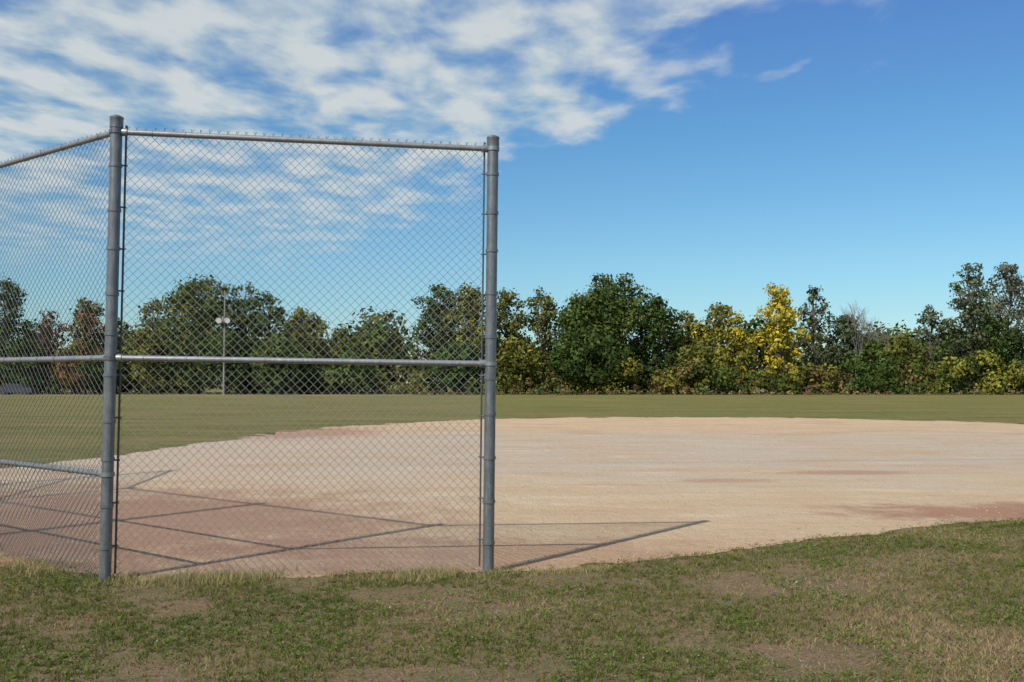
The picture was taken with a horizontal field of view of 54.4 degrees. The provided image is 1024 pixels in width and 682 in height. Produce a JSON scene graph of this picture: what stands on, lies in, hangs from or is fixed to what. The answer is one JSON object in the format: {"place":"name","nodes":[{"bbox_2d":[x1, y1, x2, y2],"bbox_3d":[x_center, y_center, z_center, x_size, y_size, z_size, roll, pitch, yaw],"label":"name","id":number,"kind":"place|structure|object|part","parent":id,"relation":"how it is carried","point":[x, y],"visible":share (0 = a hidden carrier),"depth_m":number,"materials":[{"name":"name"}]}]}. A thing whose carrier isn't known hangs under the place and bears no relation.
{"place":"outdoors","nodes":[
{"label":"outdoors","id":0,"kind":"place"},
{"bbox_2d":[0,417,1023,579],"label":"infield dirt","id":1,"kind":"structure","parent":0,"point":[689,522],"depth_m":14.16,"materials":[{"name":"beige soil"}]},
{"bbox_2d":[0,453,1023,576],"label":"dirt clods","id":2,"kind":"object","parent":1,"relation":"on","point":[435,512],"visible":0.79,"depth_m":11.21,"materials":[{"name":"beige soil"}]},
{"bbox_2d":[0,383,1023,681],"bbox_3d":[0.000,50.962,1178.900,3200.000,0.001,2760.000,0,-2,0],"label":"grass field","id":3,"kind":"structure","parent":0,"point":[966,407],"depth_m":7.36,"materials":[{"name":"green plant"}]},
{"bbox_2d":[0,384,37,394],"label":"parked car","id":4,"kind":"object","parent":3,"relation":"on","point":[18,390],"visible":0.75,"depth_m":126.30,"materials":[{"name":"grey paint"}]},
{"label":"side windows","id":5,"kind":"part","parent":4,"relation":"part of","materials":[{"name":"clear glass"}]},
{"bbox_2d":[0,273,38,393],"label":"deciduous tree","id":6,"kind":"object","parent":3,"relation":"on","point":[11,312],"visible":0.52,"depth_m":133.64,"materials":[{"name":"green plant"}]},
{"bbox_2d":[0,335,51,390],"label":"deciduous tree","id":7,"kind":"object","parent":3,"relation":"on","point":[24,363],"visible":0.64,"depth_m":131.44,"materials":[{"name":"green plant"}]},
{"bbox_2d":[26,317,51,393],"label":"bare tree","id":8,"kind":"object","parent":3,"relation":"on","point":[43,333],"visible":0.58,"depth_m":136.81,"materials":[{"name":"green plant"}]},
{"bbox_2d":[30,309,68,392],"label":"deciduous tree","id":9,"kind":"object","parent":3,"relation":"on","point":[51,333],"visible":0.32,"depth_m":145.73,"materials":[{"name":"brown plant"}]},
{"bbox_2d":[48,336,102,393],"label":"deciduous tree","id":10,"kind":"object","parent":3,"relation":"on","point":[75,382],"visible":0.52,"depth_m":131.24,"materials":[{"name":"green plant"}]},
{"bbox_2d":[61,297,104,393],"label":"deciduous tree","id":11,"kind":"object","parent":3,"relation":"on","point":[87,322],"visible":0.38,"depth_m":138.20,"materials":[{"name":"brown plant"}]},
{"bbox_2d":[74,352,129,392],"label":"deciduous tree","id":12,"kind":"object","parent":3,"relation":"on","point":[124,364],"visible":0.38,"depth_m":130.27,"materials":[{"name":"green plant"}]},
{"bbox_2d":[101,317,136,393],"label":"deciduous tree","id":13,"kind":"object","parent":3,"relation":"on","point":[125,335],"visible":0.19,"depth_m":139.88,"materials":[{"name":"green plant"}]},
{"bbox_2d":[122,330,172,393],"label":"deciduous tree","id":14,"kind":"object","parent":3,"relation":"on","point":[144,364],"visible":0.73,"depth_m":131.94,"materials":[{"name":"green plant"}]},
{"bbox_2d":[131,298,175,392],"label":"deciduous tree","id":15,"kind":"object","parent":3,"relation":"on","point":[147,311],"visible":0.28,"depth_m":143.50,"materials":[{"name":"green plant"}]},
{"bbox_2d":[146,274,247,393],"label":"deciduous tree","id":16,"kind":"object","parent":3,"relation":"on","point":[205,315],"visible":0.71,"depth_m":137.60,"materials":[{"name":"green plant"}]},
{"bbox_2d":[0,367,402,394],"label":"shrub row","id":17,"kind":"object","parent":3,"relation":"on","point":[312,389],"visible":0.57,"depth_m":133.05,"materials":[{"name":"green plant"}]},
{"bbox_2d":[216,290,229,394],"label":"flood light pole","id":18,"kind":"object","parent":3,"relation":"on","point":[219,320],"visible":0.9,"depth_m":128.45,"materials":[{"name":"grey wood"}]},
{"bbox_2d":[190,327,257,393],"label":"deciduous tree","id":19,"kind":"object","parent":3,"relation":"on","point":[232,352],"visible":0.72,"depth_m":130.50,"materials":[{"name":"green plant"}]},
{"bbox_2d":[218,282,264,393],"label":"deciduous tree","id":20,"kind":"object","parent":3,"relation":"on","point":[238,303],"visible":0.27,"depth_m":142.52,"materials":[{"name":"green plant"}]},
{"bbox_2d":[0,114,499,580],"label":"chain link backstop","id":21,"kind":"object","parent":3,"relation":"on","point":[110,357],"visible":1,"depth_m":8.10,"materials":[{"name":"silver metal"}]},
{"bbox_2d":[239,289,293,393],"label":"deciduous tree","id":22,"kind":"object","parent":3,"relation":"on","point":[266,322],"visible":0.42,"depth_m":139.09,"materials":[{"name":"green plant"}]},
{"bbox_2d":[244,333,321,394],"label":"deciduous tree","id":23,"kind":"object","parent":3,"relation":"on","point":[291,351],"visible":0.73,"depth_m":129.31,"materials":[{"name":"green plant"}]},
{"bbox_2d":[264,306,331,393],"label":"deciduous tree","id":24,"kind":"object","parent":3,"relation":"on","point":[306,322],"visible":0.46,"depth_m":135.86,"materials":[{"name":"green plant"}]},
{"bbox_2d":[317,326,355,392],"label":"deciduous tree","id":25,"kind":"object","parent":3,"relation":"on","point":[340,335],"visible":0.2,"depth_m":147.28,"materials":[{"name":"green plant"}]},
{"bbox_2d":[315,349,379,393],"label":"deciduous tree","id":26,"kind":"object","parent":3,"relation":"on","point":[340,368],"visible":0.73,"depth_m":131.22,"materials":[{"name":"green plant"}]},
{"bbox_2d":[343,319,409,393],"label":"deciduous tree","id":27,"kind":"object","parent":3,"relation":"on","point":[379,333],"visible":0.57,"depth_m":138.52,"materials":[{"name":"green plant"}]},
{"bbox_2d":[404,283,465,391],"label":"deciduous tree","id":28,"kind":"object","parent":3,"relation":"on","point":[432,311],"visible":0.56,"depth_m":138.84,"materials":[{"name":"green plant"}]},
{"bbox_2d":[427,338,484,393],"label":"deciduous tree","id":29,"kind":"object","parent":3,"relation":"on","point":[451,347],"visible":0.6,"depth_m":131.30,"materials":[{"name":"green plant"}]},
{"bbox_2d":[440,282,502,390],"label":"deciduous tree","id":30,"kind":"object","parent":3,"relation":"on","point":[473,324],"visible":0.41,"depth_m":136.18,"materials":[{"name":"green plant"}]},
{"bbox_2d":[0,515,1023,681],"bbox_3d":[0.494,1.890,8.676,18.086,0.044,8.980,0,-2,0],"label":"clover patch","id":31,"kind":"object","parent":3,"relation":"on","point":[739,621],"visible":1,"depth_m":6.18,"materials":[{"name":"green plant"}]},
{"bbox_2d":[0,306,1023,392],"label":"distant tree row","id":32,"kind":"object","parent":3,"relation":"on","point":[753,323],"visible":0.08,"depth_m":154.97,"materials":[{"name":"green plant"}]},
{"bbox_2d":[496,287,534,393],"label":"deciduous tree","id":33,"kind":"object","parent":3,"relation":"on","point":[508,327],"visible":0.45,"depth_m":142.38,"materials":[{"name":"green plant"}]},
{"bbox_2d":[496,336,546,393],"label":"deciduous tree","id":34,"kind":"object","parent":3,"relation":"on","point":[517,361],"visible":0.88,"depth_m":132.82,"materials":[{"name":"green plant"}]},
{"bbox_2d":[520,286,561,392],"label":"deciduous tree","id":35,"kind":"object","parent":3,"relation":"on","point":[543,319],"visible":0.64,"depth_m":144.44,"materials":[{"name":"green plant"}]},
{"bbox_2d":[547,289,615,393],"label":"deciduous tree","id":36,"kind":"object","parent":3,"relation":"on","point":[573,304],"visible":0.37,"depth_m":136.74,"materials":[{"name":"green plant"}]},
{"bbox_2d":[537,322,637,393],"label":"deciduous tree","id":37,"kind":"object","parent":3,"relation":"on","point":[578,348],"visible":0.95,"depth_m":130.67,"materials":[{"name":"green plant"}]},
{"bbox_2d":[555,272,670,392],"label":"deciduous tree","id":38,"kind":"object","parent":3,"relation":"on","point":[620,314],"visible":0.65,"depth_m":137.15,"materials":[{"name":"green plant"}]},
{"bbox_2d":[630,293,689,392],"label":"deciduous tree","id":39,"kind":"object","parent":3,"relation":"on","point":[659,345],"visible":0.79,"depth_m":137.05,"materials":[{"name":"green plant"}]},
{"bbox_2d":[665,310,703,393],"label":"deciduous tree","id":40,"kind":"object","parent":3,"relation":"on","point":[688,327],"visible":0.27,"depth_m":141.44,"materials":[{"name":"green plant"}]},
{"bbox_2d":[671,338,729,393],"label":"deciduous tree","id":41,"kind":"object","parent":3,"relation":"on","point":[698,350],"visible":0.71,"depth_m":131.27,"materials":[{"name":"green plant"}]},
{"bbox_2d":[388,347,1023,394],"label":"shrub row","id":42,"kind":"object","parent":3,"relation":"on","point":[997,382],"visible":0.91,"depth_m":130.22,"materials":[{"name":"green plant"}]},
{"bbox_2d":[416,387,1022,394],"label":"tall weeds","id":43,"kind":"object","parent":3,"relation":"on","point":[772,393],"visible":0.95,"depth_m":126.17,"materials":[{"name":"green plant"}]},
{"bbox_2d":[689,302,751,393],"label":"deciduous tree","id":44,"kind":"object","parent":3,"relation":"on","point":[715,333],"visible":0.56,"depth_m":138.90,"materials":[{"name":"green plant"}]},
{"bbox_2d":[718,327,762,393],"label":"deciduous tree","id":45,"kind":"object","parent":3,"relation":"on","point":[736,343],"visible":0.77,"depth_m":136.14,"materials":[{"name":"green plant"}]},
{"bbox_2d":[752,282,810,393],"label":"yellow autumn tree","id":46,"kind":"object","parent":3,"relation":"on","point":[779,359],"visible":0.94,"depth_m":134.10,"materials":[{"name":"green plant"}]},
{"bbox_2d":[795,285,839,393],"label":"deciduous tree","id":47,"kind":"object","parent":3,"relation":"on","point":[812,321],"visible":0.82,"depth_m":142.93,"materials":[{"name":"green plant"}]},
{"bbox_2d":[820,313,872,388],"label":"deciduous tree","id":48,"kind":"object","parent":3,"relation":"on","point":[847,340],"visible":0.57,"depth_m":144.84,"materials":[{"name":"green plant"}]},
{"bbox_2d":[841,302,875,385],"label":"bare tree","id":49,"kind":"object","parent":3,"relation":"on","point":[860,323],"visible":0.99,"depth_m":141.69,"materials":[{"name":"grey plant"}]},
{"bbox_2d":[849,339,896,393],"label":"deciduous tree","id":50,"kind":"object","parent":3,"relation":"on","point":[873,349],"visible":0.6,"depth_m":140.89,"materials":[{"name":"green plant"}]},
{"bbox_2d":[857,309,898,393],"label":"bare tree","id":51,"kind":"object","parent":3,"relation":"on","point":[887,336],"visible":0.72,"depth_m":143.03,"materials":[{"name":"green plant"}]},
{"bbox_2d":[885,335,931,392],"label":"deciduous tree","id":52,"kind":"object","parent":3,"relation":"on","point":[905,347],"visible":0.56,"depth_m":138.95,"materials":[{"name":"green plant"}]},
{"bbox_2d":[910,304,949,393],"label":"deciduous tree","id":53,"kind":"object","parent":3,"relation":"on","point":[934,338],"visible":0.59,"depth_m":142.73,"materials":[{"name":"green plant"}]},
{"bbox_2d":[932,326,980,393],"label":"deciduous tree","id":54,"kind":"object","parent":3,"relation":"on","point":[943,350],"visible":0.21,"depth_m":138.35,"materials":[{"name":"green plant"}]},
{"bbox_2d":[941,263,1004,393],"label":"deciduous tree","id":55,"kind":"object","parent":3,"relation":"on","point":[970,321],"visible":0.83,"depth_m":135.39,"materials":[{"name":"green plant"}]},
{"bbox_2d":[965,317,1023,393],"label":"deciduous tree","id":56,"kind":"object","parent":3,"relation":"on","point":[1011,347],"visible":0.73,"depth_m":132.30,"materials":[{"name":"green plant"}]},
{"bbox_2d":[978,262,1023,391],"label":"deciduous tree","id":57,"kind":"object","parent":3,"relation":"on","point":[1012,283],"visible":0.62,"depth_m":145.58,"materials":[{"name":"green plant"}]},
{"bbox_2d":[0,0,1023,382],"label":"sky","id":58,"kind":"structure","parent":0,"point":[705,152],"materials":[{"name":"blue"}]}
]}

